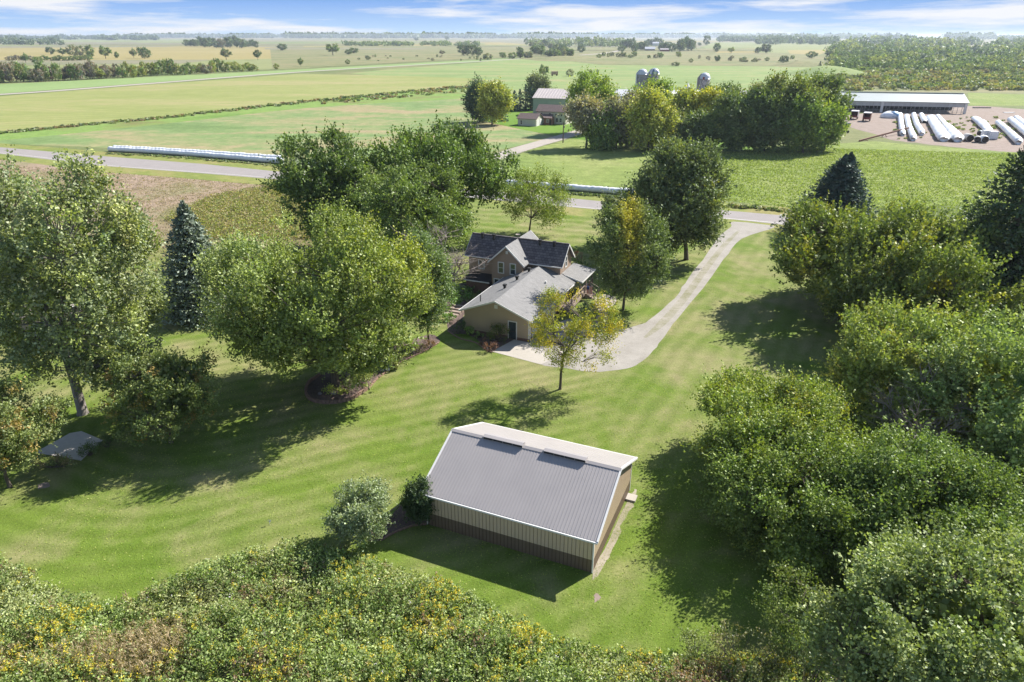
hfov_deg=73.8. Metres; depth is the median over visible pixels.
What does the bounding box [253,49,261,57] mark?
field tree
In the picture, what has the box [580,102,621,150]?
grove tree
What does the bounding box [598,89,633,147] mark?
grove tree
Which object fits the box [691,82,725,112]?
grove tree
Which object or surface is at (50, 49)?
field tree
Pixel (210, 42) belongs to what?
grove tree
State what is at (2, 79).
hedgerow tree
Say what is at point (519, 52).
field tree
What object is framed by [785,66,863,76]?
field
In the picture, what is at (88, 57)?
hedge bush
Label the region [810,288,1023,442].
silver maple tree
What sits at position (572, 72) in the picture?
bush
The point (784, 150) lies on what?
grove bush
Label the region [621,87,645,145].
grove tree
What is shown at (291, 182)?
maple tree
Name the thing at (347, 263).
maple tree
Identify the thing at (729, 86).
grove tree
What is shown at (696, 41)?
field
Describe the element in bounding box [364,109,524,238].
maple tree
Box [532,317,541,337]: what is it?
garage door
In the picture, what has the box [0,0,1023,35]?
sky
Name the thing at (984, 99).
field
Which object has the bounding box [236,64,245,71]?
hedgerow tree
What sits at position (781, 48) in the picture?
field
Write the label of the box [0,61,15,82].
hedgerow tree
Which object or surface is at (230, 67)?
hedgerow tree
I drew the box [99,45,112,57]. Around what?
field tree
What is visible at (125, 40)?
field
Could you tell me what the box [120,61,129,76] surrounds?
hedgerow tree
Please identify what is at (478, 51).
field tree
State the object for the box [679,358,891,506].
silver maple tree
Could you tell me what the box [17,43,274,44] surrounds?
field
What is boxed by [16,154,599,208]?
road edge line
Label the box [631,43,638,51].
shelter tree
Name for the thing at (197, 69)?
hedgerow tree
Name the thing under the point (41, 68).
hedgerow tree
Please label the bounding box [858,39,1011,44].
field
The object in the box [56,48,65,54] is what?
field tree
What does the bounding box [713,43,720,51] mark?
field tree
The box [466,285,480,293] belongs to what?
hosta
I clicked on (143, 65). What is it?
hedgerow tree
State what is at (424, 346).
barberry shrub
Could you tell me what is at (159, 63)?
hedgerow tree
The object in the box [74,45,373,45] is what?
field
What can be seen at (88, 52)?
field tree
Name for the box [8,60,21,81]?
hedgerow tree
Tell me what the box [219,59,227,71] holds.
hedgerow tree
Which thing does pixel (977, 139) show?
wrapped bale
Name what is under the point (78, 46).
field
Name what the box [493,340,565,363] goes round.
concrete apron
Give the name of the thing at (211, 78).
lane
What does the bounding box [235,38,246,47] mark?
grove tree
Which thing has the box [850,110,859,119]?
forage wagon
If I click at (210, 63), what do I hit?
hedgerow tree
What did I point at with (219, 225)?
prairie weeds
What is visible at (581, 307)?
lilac shrub
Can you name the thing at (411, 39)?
field
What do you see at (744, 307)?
lawn
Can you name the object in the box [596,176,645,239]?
boxelder tree
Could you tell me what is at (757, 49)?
field tree
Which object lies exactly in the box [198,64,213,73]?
hedgerow tree
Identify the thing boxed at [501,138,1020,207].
field
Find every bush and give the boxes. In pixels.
[4,56,14,60]
[53,55,63,60]
[68,56,79,60]
[82,54,92,59]
[482,53,493,59]
[486,323,509,343]
[566,69,574,75]
[618,139,631,147]
[628,650,703,681]
[671,62,680,65]
[673,622,731,669]
[704,619,790,681]
[713,140,729,151]
[759,643,845,681]
[767,142,789,153]
[778,55,788,62]
[807,141,825,152]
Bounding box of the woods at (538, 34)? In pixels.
[341,31,720,37]
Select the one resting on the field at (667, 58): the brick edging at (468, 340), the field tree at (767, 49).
the field tree at (767, 49)
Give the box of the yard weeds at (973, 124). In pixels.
[893,116,1018,138]
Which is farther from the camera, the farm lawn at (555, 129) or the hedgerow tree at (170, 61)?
the hedgerow tree at (170, 61)
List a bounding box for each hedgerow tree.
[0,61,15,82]
[0,69,4,82]
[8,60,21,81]
[12,61,28,81]
[26,68,45,81]
[33,60,49,80]
[39,64,55,80]
[47,66,56,79]
[50,62,61,79]
[56,68,70,79]
[66,63,81,79]
[73,63,85,79]
[82,59,97,78]
[94,67,105,78]
[98,63,113,77]
[111,63,120,76]
[115,67,127,76]
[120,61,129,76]
[127,63,136,77]
[131,65,146,76]
[139,60,147,75]
[145,62,155,74]
[149,62,160,75]
[156,58,165,74]
[164,58,177,74]
[170,62,181,74]
[179,64,187,74]
[184,61,195,73]
[191,64,199,72]
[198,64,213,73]
[208,60,216,72]
[212,58,222,71]
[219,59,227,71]
[225,62,233,70]
[229,60,238,70]
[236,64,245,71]
[245,64,258,70]
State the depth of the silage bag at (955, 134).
233.32 m
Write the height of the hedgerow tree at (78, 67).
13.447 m
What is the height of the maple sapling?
6.738 m
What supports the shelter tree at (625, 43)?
on the field at (667, 58)
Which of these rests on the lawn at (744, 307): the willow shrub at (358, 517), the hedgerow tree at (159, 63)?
the willow shrub at (358, 517)
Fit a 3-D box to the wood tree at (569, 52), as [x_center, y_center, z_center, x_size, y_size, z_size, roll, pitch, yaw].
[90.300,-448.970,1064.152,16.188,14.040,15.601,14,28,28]
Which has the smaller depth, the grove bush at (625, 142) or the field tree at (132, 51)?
the grove bush at (625, 142)
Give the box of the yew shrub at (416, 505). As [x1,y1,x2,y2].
[397,472,435,528]
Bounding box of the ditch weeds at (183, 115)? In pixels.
[0,84,467,133]
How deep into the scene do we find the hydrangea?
79.76 m
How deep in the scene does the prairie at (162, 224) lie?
122.42 m
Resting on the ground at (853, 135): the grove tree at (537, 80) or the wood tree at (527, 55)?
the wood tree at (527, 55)
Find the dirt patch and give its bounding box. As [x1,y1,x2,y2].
[594,593,600,601]
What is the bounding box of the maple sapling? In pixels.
[745,558,844,660]
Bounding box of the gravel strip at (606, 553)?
[593,489,636,578]
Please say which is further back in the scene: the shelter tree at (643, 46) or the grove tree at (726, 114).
the shelter tree at (643, 46)
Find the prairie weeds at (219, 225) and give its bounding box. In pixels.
[162,183,310,239]
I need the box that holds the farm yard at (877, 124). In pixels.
[844,106,1023,151]
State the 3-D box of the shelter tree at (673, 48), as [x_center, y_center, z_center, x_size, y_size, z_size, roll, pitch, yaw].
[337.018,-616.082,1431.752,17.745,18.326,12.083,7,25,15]
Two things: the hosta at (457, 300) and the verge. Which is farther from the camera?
the verge
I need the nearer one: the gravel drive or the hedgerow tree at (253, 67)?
the gravel drive
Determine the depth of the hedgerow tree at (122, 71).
556.01 m
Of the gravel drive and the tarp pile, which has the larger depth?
the tarp pile
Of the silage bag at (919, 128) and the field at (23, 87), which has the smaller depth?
the silage bag at (919, 128)
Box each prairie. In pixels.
[0,159,287,258]
[150,200,315,260]
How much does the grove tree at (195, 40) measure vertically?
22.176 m
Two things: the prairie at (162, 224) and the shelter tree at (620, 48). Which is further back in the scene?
the shelter tree at (620, 48)
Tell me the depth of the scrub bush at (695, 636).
37.96 m
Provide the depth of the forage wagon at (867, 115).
276.76 m
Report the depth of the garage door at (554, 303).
83.01 m
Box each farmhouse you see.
[458,230,598,341]
[535,104,571,124]
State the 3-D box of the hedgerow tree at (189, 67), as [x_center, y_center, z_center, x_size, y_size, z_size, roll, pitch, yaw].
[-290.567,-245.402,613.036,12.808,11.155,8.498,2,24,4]
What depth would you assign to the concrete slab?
58.17 m
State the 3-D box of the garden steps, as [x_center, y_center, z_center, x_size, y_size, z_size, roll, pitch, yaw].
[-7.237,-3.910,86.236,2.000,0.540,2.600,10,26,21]
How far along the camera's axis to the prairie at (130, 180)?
157.03 m
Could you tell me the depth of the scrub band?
2233.16 m
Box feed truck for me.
[856,105,867,109]
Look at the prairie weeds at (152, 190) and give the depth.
151.62 m
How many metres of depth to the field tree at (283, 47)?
1561.83 m
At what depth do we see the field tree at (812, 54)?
1035.93 m
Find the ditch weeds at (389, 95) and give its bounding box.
[320,86,466,103]
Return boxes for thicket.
[823,34,1023,71]
[827,63,1023,90]
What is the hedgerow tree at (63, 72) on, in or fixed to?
on the ground at (853, 135)
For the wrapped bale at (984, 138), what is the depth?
221.16 m
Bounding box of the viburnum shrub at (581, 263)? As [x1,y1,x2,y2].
[571,255,601,273]
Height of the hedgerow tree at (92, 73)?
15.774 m
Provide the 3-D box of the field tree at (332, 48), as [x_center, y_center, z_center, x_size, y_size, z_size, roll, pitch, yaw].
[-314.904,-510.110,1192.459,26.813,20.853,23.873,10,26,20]
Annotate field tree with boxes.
[19,52,29,61]
[32,56,44,63]
[45,47,55,53]
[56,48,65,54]
[65,44,79,55]
[74,45,84,55]
[84,44,94,55]
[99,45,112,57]
[129,48,136,56]
[136,46,151,57]
[219,48,232,59]
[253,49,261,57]
[276,43,286,49]
[326,43,339,54]
[348,47,358,52]
[457,44,469,54]
[466,43,478,55]
[474,46,482,55]
[499,52,506,57]
[507,52,516,58]
[516,46,524,57]
[539,64,548,75]
[703,35,710,44]
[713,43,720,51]
[754,47,761,52]
[761,43,772,52]
[805,51,818,57]
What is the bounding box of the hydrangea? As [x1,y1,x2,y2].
[464,326,474,334]
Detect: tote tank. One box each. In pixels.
[980,130,990,135]
[987,131,998,139]
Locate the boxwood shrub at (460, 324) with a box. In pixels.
[446,319,465,333]
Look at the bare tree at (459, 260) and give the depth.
88.30 m
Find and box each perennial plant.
[343,371,372,387]
[474,331,484,337]
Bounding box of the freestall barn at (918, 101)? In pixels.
[840,91,969,113]
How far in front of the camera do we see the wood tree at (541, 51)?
1170.74 m
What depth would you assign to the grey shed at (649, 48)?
1540.98 m
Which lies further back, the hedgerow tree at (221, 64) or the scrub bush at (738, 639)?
the hedgerow tree at (221, 64)
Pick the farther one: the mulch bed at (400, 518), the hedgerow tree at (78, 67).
the hedgerow tree at (78, 67)
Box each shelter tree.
[617,45,625,51]
[619,40,628,47]
[628,37,635,47]
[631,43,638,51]
[637,41,646,49]
[661,43,672,47]
[668,43,675,51]
[676,38,685,51]
[684,39,693,50]
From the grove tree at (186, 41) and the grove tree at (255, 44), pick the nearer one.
the grove tree at (255, 44)
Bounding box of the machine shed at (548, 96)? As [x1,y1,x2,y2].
[532,88,568,112]
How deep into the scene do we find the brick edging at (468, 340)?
78.11 m
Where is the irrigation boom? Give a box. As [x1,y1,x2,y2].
[859,127,908,141]
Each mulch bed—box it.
[307,334,439,400]
[369,504,427,540]
[445,295,512,350]
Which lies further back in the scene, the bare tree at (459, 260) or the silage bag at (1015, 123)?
the silage bag at (1015, 123)
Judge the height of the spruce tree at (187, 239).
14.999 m
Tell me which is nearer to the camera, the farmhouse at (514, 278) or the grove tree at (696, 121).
the farmhouse at (514, 278)
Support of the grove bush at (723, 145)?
on the field at (582, 165)
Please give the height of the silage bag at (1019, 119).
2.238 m
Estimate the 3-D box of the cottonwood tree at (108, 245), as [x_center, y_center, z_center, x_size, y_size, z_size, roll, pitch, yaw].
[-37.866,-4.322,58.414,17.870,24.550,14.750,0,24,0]
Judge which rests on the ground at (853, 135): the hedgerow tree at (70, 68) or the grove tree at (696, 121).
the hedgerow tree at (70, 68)
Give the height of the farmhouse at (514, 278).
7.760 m
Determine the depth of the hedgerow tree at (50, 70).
526.53 m
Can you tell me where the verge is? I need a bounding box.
[0,143,946,233]
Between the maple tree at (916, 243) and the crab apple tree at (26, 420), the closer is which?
the crab apple tree at (26, 420)
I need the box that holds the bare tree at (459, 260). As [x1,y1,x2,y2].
[392,221,491,293]
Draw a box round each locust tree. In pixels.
[500,159,577,233]
[524,284,626,389]
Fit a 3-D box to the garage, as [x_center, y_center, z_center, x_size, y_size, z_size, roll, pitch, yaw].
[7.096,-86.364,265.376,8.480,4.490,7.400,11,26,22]
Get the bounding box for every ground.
[0,36,1023,219]
[0,547,846,681]
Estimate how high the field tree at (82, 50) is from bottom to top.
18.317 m
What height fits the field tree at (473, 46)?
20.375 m
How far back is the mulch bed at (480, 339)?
80.41 m
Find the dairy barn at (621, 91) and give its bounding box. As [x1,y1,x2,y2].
[615,89,743,97]
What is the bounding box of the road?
[0,147,892,228]
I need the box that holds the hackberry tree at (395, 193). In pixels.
[344,154,487,254]
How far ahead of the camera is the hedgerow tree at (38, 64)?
515.07 m
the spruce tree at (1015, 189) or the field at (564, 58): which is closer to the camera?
the spruce tree at (1015, 189)
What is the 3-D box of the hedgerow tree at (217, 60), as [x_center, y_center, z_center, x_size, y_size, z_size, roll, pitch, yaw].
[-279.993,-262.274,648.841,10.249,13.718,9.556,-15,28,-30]
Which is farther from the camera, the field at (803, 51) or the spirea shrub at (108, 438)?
the field at (803, 51)
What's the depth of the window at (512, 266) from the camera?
89.29 m
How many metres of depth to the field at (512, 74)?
641.67 m
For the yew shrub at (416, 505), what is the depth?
47.46 m
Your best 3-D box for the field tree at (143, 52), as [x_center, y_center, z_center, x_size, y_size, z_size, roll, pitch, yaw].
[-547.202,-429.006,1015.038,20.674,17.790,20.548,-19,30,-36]
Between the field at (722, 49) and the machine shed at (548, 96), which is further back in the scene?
the field at (722, 49)
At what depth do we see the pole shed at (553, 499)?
46.80 m
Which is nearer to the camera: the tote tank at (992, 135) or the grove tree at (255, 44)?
the tote tank at (992, 135)
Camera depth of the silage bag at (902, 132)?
255.51 m
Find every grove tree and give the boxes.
[182,39,190,45]
[192,39,199,45]
[199,37,209,46]
[205,37,212,46]
[217,39,225,47]
[223,36,232,46]
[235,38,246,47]
[252,41,258,46]
[459,71,488,121]
[471,76,518,124]
[522,69,556,99]
[556,88,608,147]
[562,65,620,106]
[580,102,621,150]
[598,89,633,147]
[617,74,681,150]
[619,72,677,112]
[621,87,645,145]
[653,107,694,148]
[664,81,703,117]
[676,104,719,149]
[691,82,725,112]
[697,80,741,99]
[699,84,772,151]
[733,82,797,153]
[735,78,771,102]
[759,67,832,143]
[769,86,840,153]
[803,62,859,125]
[808,94,851,151]
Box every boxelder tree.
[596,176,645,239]
[624,130,742,260]
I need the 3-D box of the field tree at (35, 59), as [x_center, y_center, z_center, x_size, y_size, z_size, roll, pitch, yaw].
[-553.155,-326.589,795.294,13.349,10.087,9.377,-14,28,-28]
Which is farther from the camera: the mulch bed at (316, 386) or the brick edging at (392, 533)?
the mulch bed at (316, 386)
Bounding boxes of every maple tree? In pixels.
[183,189,447,396]
[256,116,379,247]
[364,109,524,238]
[584,191,678,309]
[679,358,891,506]
[688,400,878,582]
[767,190,1023,332]
[788,516,1023,681]
[804,395,1023,624]
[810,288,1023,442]
[861,359,980,451]
[888,304,1023,502]
[912,193,1023,331]
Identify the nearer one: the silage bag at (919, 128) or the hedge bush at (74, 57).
the silage bag at (919, 128)
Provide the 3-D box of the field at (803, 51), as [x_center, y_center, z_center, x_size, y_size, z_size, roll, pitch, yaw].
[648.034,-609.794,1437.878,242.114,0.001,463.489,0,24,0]
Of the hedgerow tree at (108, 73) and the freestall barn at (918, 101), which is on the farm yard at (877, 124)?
the freestall barn at (918, 101)
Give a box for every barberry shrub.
[412,341,426,352]
[420,337,436,347]
[483,341,497,352]
[574,249,582,259]
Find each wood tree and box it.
[523,52,532,57]
[537,47,545,54]
[547,50,557,55]
[560,50,566,55]
[566,49,573,55]
[577,44,585,51]
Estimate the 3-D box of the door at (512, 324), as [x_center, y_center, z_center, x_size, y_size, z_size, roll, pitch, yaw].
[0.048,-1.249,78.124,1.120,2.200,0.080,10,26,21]
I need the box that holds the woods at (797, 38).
[716,32,911,44]
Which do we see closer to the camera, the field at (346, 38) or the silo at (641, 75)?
the silo at (641, 75)
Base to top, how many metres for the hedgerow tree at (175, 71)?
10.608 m
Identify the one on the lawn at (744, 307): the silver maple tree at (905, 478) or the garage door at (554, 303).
the silver maple tree at (905, 478)
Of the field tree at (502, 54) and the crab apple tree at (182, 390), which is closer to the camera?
the crab apple tree at (182, 390)
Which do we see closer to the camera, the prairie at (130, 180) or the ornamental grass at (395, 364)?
the ornamental grass at (395, 364)
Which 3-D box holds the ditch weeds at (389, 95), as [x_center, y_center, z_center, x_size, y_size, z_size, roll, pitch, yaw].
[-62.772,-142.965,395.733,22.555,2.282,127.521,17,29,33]
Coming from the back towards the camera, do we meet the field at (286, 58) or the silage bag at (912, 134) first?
the field at (286, 58)
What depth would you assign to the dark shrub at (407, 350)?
74.11 m
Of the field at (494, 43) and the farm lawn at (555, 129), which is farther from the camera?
the field at (494, 43)
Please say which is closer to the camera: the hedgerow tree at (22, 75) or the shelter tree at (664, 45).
the hedgerow tree at (22, 75)
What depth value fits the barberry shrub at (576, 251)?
105.95 m
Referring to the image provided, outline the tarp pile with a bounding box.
[880,111,900,118]
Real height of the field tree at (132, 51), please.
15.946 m
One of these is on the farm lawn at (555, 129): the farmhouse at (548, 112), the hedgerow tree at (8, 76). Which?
the farmhouse at (548, 112)
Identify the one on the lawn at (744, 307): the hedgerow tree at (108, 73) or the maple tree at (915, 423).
the maple tree at (915, 423)
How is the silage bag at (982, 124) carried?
on the farm yard at (877, 124)
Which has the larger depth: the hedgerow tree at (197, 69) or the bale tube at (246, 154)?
the hedgerow tree at (197, 69)
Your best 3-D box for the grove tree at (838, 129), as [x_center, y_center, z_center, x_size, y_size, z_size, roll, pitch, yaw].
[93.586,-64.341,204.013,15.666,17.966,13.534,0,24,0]
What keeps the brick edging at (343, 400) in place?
on the mulch bed at (316, 386)
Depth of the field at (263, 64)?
814.62 m
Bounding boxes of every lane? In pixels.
[0,58,519,94]
[494,130,581,158]
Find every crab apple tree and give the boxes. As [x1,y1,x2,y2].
[0,370,76,487]
[89,340,227,449]
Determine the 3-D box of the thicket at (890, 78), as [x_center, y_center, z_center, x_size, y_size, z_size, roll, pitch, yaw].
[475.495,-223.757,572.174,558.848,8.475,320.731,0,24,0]
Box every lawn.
[0,205,1023,681]
[477,108,791,151]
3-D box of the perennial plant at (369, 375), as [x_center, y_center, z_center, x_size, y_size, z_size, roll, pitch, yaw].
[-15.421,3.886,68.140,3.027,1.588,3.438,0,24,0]
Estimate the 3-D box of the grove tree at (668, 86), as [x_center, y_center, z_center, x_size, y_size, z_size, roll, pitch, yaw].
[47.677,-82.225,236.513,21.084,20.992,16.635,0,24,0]
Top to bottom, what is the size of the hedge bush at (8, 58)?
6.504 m
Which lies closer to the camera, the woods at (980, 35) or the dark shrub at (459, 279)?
the dark shrub at (459, 279)
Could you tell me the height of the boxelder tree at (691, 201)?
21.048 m
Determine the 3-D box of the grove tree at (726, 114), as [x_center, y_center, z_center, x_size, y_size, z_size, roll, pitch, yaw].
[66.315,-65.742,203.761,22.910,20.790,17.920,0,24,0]
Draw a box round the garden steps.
[444,304,463,316]
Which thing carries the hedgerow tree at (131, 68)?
on the ground at (853, 135)
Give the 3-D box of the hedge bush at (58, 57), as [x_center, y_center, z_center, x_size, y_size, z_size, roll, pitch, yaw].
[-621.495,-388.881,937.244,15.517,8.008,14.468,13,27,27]
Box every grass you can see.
[391,356,398,369]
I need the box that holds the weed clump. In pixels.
[28,451,80,470]
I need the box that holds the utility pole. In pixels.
[560,122,566,142]
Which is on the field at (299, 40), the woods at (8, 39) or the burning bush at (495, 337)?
the woods at (8, 39)
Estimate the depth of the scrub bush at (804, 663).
36.54 m
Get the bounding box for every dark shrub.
[400,344,413,355]
[455,267,467,281]
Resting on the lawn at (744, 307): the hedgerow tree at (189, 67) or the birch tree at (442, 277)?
the birch tree at (442, 277)
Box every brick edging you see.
[304,373,367,403]
[369,342,438,387]
[380,523,425,540]
[447,331,491,352]
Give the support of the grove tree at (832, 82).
on the field at (582, 165)
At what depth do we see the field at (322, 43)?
2833.03 m
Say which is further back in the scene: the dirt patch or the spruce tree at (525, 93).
the spruce tree at (525, 93)
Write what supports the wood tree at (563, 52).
on the field at (667, 58)
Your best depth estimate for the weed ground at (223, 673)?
40.02 m
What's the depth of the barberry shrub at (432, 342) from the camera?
76.08 m
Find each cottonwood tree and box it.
[0,144,176,416]
[0,173,78,298]
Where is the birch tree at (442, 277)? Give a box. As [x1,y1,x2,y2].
[400,222,462,344]
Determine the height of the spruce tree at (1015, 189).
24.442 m
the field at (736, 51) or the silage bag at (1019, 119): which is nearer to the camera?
the silage bag at (1019, 119)
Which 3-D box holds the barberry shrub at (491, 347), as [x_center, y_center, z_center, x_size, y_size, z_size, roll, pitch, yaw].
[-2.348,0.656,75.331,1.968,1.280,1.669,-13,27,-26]
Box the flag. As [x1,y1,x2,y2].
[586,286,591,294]
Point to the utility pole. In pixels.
(563, 123)
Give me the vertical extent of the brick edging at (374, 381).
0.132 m
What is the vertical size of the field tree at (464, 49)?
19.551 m
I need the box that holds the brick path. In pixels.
[594,294,615,333]
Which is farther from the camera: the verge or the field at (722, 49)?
the field at (722, 49)
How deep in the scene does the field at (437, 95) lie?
301.64 m
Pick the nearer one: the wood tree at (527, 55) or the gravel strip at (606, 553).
the gravel strip at (606, 553)
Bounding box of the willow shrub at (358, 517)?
[320,473,396,551]
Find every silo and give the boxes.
[635,69,647,90]
[647,68,659,81]
[696,73,709,89]
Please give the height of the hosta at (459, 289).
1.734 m
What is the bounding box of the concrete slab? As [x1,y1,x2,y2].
[36,431,101,460]
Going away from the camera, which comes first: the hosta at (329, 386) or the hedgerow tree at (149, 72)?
the hosta at (329, 386)
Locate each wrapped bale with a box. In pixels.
[964,133,973,141]
[974,136,980,142]
[980,135,988,142]
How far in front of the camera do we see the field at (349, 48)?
1787.62 m
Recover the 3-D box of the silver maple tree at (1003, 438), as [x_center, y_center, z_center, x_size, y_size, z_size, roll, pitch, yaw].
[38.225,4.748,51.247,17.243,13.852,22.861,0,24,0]
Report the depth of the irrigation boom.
234.03 m
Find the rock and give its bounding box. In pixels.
[38,482,49,488]
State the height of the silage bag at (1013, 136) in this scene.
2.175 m
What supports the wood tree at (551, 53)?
on the field at (512, 74)
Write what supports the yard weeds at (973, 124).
on the farm yard at (877, 124)
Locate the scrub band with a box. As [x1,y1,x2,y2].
[341,35,625,46]
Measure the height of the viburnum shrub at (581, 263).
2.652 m
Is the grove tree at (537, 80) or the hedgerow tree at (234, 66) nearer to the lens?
the grove tree at (537, 80)
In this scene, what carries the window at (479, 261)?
in the farmhouse at (514, 278)
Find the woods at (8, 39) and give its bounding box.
[0,33,159,44]
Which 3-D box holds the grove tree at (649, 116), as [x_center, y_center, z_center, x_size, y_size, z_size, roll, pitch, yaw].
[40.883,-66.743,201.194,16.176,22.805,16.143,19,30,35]
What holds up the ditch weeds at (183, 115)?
on the field at (39, 110)
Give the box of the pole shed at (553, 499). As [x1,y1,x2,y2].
[420,422,637,572]
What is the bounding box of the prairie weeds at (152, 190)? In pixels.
[3,164,311,284]
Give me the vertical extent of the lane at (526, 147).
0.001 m
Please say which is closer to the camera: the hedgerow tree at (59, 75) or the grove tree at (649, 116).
the grove tree at (649, 116)
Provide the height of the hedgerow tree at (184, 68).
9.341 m
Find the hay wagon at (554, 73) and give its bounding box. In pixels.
[551,71,557,75]
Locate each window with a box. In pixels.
[478,259,484,268]
[498,262,503,273]
[510,263,515,274]
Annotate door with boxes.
[508,320,516,339]
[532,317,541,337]
[545,303,554,318]
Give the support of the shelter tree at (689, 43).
on the field at (722, 49)
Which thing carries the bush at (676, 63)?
on the field at (512, 74)
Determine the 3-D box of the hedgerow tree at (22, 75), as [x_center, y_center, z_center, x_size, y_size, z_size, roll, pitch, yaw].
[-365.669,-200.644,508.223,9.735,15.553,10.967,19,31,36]
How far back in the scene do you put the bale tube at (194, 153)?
196.23 m
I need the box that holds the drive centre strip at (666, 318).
[644,230,739,337]
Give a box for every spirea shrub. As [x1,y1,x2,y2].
[76,440,98,456]
[96,433,112,448]
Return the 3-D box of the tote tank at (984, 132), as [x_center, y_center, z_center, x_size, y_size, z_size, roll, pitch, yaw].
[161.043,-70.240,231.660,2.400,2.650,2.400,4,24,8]
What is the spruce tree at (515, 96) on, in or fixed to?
on the farm lawn at (555, 129)
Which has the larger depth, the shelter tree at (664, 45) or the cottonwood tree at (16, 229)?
the shelter tree at (664, 45)
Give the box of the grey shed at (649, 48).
[645,47,654,49]
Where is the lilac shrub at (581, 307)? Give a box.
[574,297,598,316]
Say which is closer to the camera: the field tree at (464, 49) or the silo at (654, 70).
the silo at (654, 70)
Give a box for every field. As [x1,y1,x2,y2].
[0,37,992,47]
[0,44,171,47]
[0,45,56,45]
[0,46,277,59]
[0,59,501,93]
[0,60,206,64]
[0,74,473,130]
[0,88,467,139]
[0,98,551,163]
[1,59,298,76]
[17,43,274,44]
[34,39,191,41]
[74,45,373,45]
[137,42,357,42]
[216,38,463,38]
[259,43,485,43]
[265,48,425,48]
[270,46,617,68]
[275,44,335,44]
[304,42,525,46]
[321,39,612,41]
[348,41,438,41]
[353,58,895,103]
[372,39,451,39]
[440,45,651,45]
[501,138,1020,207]
[546,48,754,50]
[572,47,845,65]
[636,41,730,41]
[702,42,835,53]
[716,48,754,52]
[785,66,863,76]
[788,50,825,54]
[846,82,1023,93]
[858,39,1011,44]
[968,93,1023,105]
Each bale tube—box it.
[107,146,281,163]
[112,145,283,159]
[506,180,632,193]
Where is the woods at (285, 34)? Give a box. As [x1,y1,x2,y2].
[125,31,346,37]
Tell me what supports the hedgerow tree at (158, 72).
on the ground at (853, 135)
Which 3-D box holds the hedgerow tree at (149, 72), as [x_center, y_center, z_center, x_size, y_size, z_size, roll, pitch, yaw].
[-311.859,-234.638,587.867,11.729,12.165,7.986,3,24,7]
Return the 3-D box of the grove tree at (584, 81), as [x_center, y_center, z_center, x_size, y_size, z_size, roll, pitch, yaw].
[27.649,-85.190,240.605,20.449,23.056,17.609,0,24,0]
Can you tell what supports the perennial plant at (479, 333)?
on the mulch bed at (480, 339)
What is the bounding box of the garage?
[516,113,542,125]
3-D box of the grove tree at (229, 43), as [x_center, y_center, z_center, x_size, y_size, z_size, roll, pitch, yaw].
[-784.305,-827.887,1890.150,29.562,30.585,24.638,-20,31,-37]
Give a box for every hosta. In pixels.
[321,383,344,394]
[338,388,350,394]
[443,312,455,322]
[449,294,462,304]
[456,284,472,297]
[463,291,474,300]
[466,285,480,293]
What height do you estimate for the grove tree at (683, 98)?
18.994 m
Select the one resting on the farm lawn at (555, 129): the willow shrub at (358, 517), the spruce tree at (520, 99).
the spruce tree at (520, 99)
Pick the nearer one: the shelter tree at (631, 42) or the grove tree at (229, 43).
the shelter tree at (631, 42)
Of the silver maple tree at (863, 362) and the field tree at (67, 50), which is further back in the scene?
the field tree at (67, 50)
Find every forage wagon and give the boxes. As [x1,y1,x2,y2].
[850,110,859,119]
[862,112,871,121]
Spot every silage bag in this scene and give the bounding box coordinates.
[898,112,905,135]
[904,114,916,140]
[911,112,924,135]
[919,112,926,122]
[926,115,950,141]
[935,114,964,141]
[971,116,992,130]
[995,120,1022,144]
[1007,117,1023,135]
[1013,115,1023,125]
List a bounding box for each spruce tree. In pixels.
[156,200,232,330]
[510,90,519,110]
[513,89,525,110]
[519,84,532,110]
[525,87,533,110]
[770,152,879,233]
[948,145,1023,337]
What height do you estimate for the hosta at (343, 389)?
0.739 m
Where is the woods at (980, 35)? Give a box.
[942,31,1023,39]
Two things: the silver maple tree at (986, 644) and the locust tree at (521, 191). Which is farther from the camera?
the locust tree at (521, 191)
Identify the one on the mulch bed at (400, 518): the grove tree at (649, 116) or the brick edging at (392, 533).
the brick edging at (392, 533)
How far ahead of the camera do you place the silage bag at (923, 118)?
276.95 m
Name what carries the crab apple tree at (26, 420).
on the lawn at (744, 307)
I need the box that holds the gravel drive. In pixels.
[530,222,774,371]
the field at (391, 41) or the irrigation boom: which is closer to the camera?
the irrigation boom
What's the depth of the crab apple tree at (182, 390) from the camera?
55.66 m

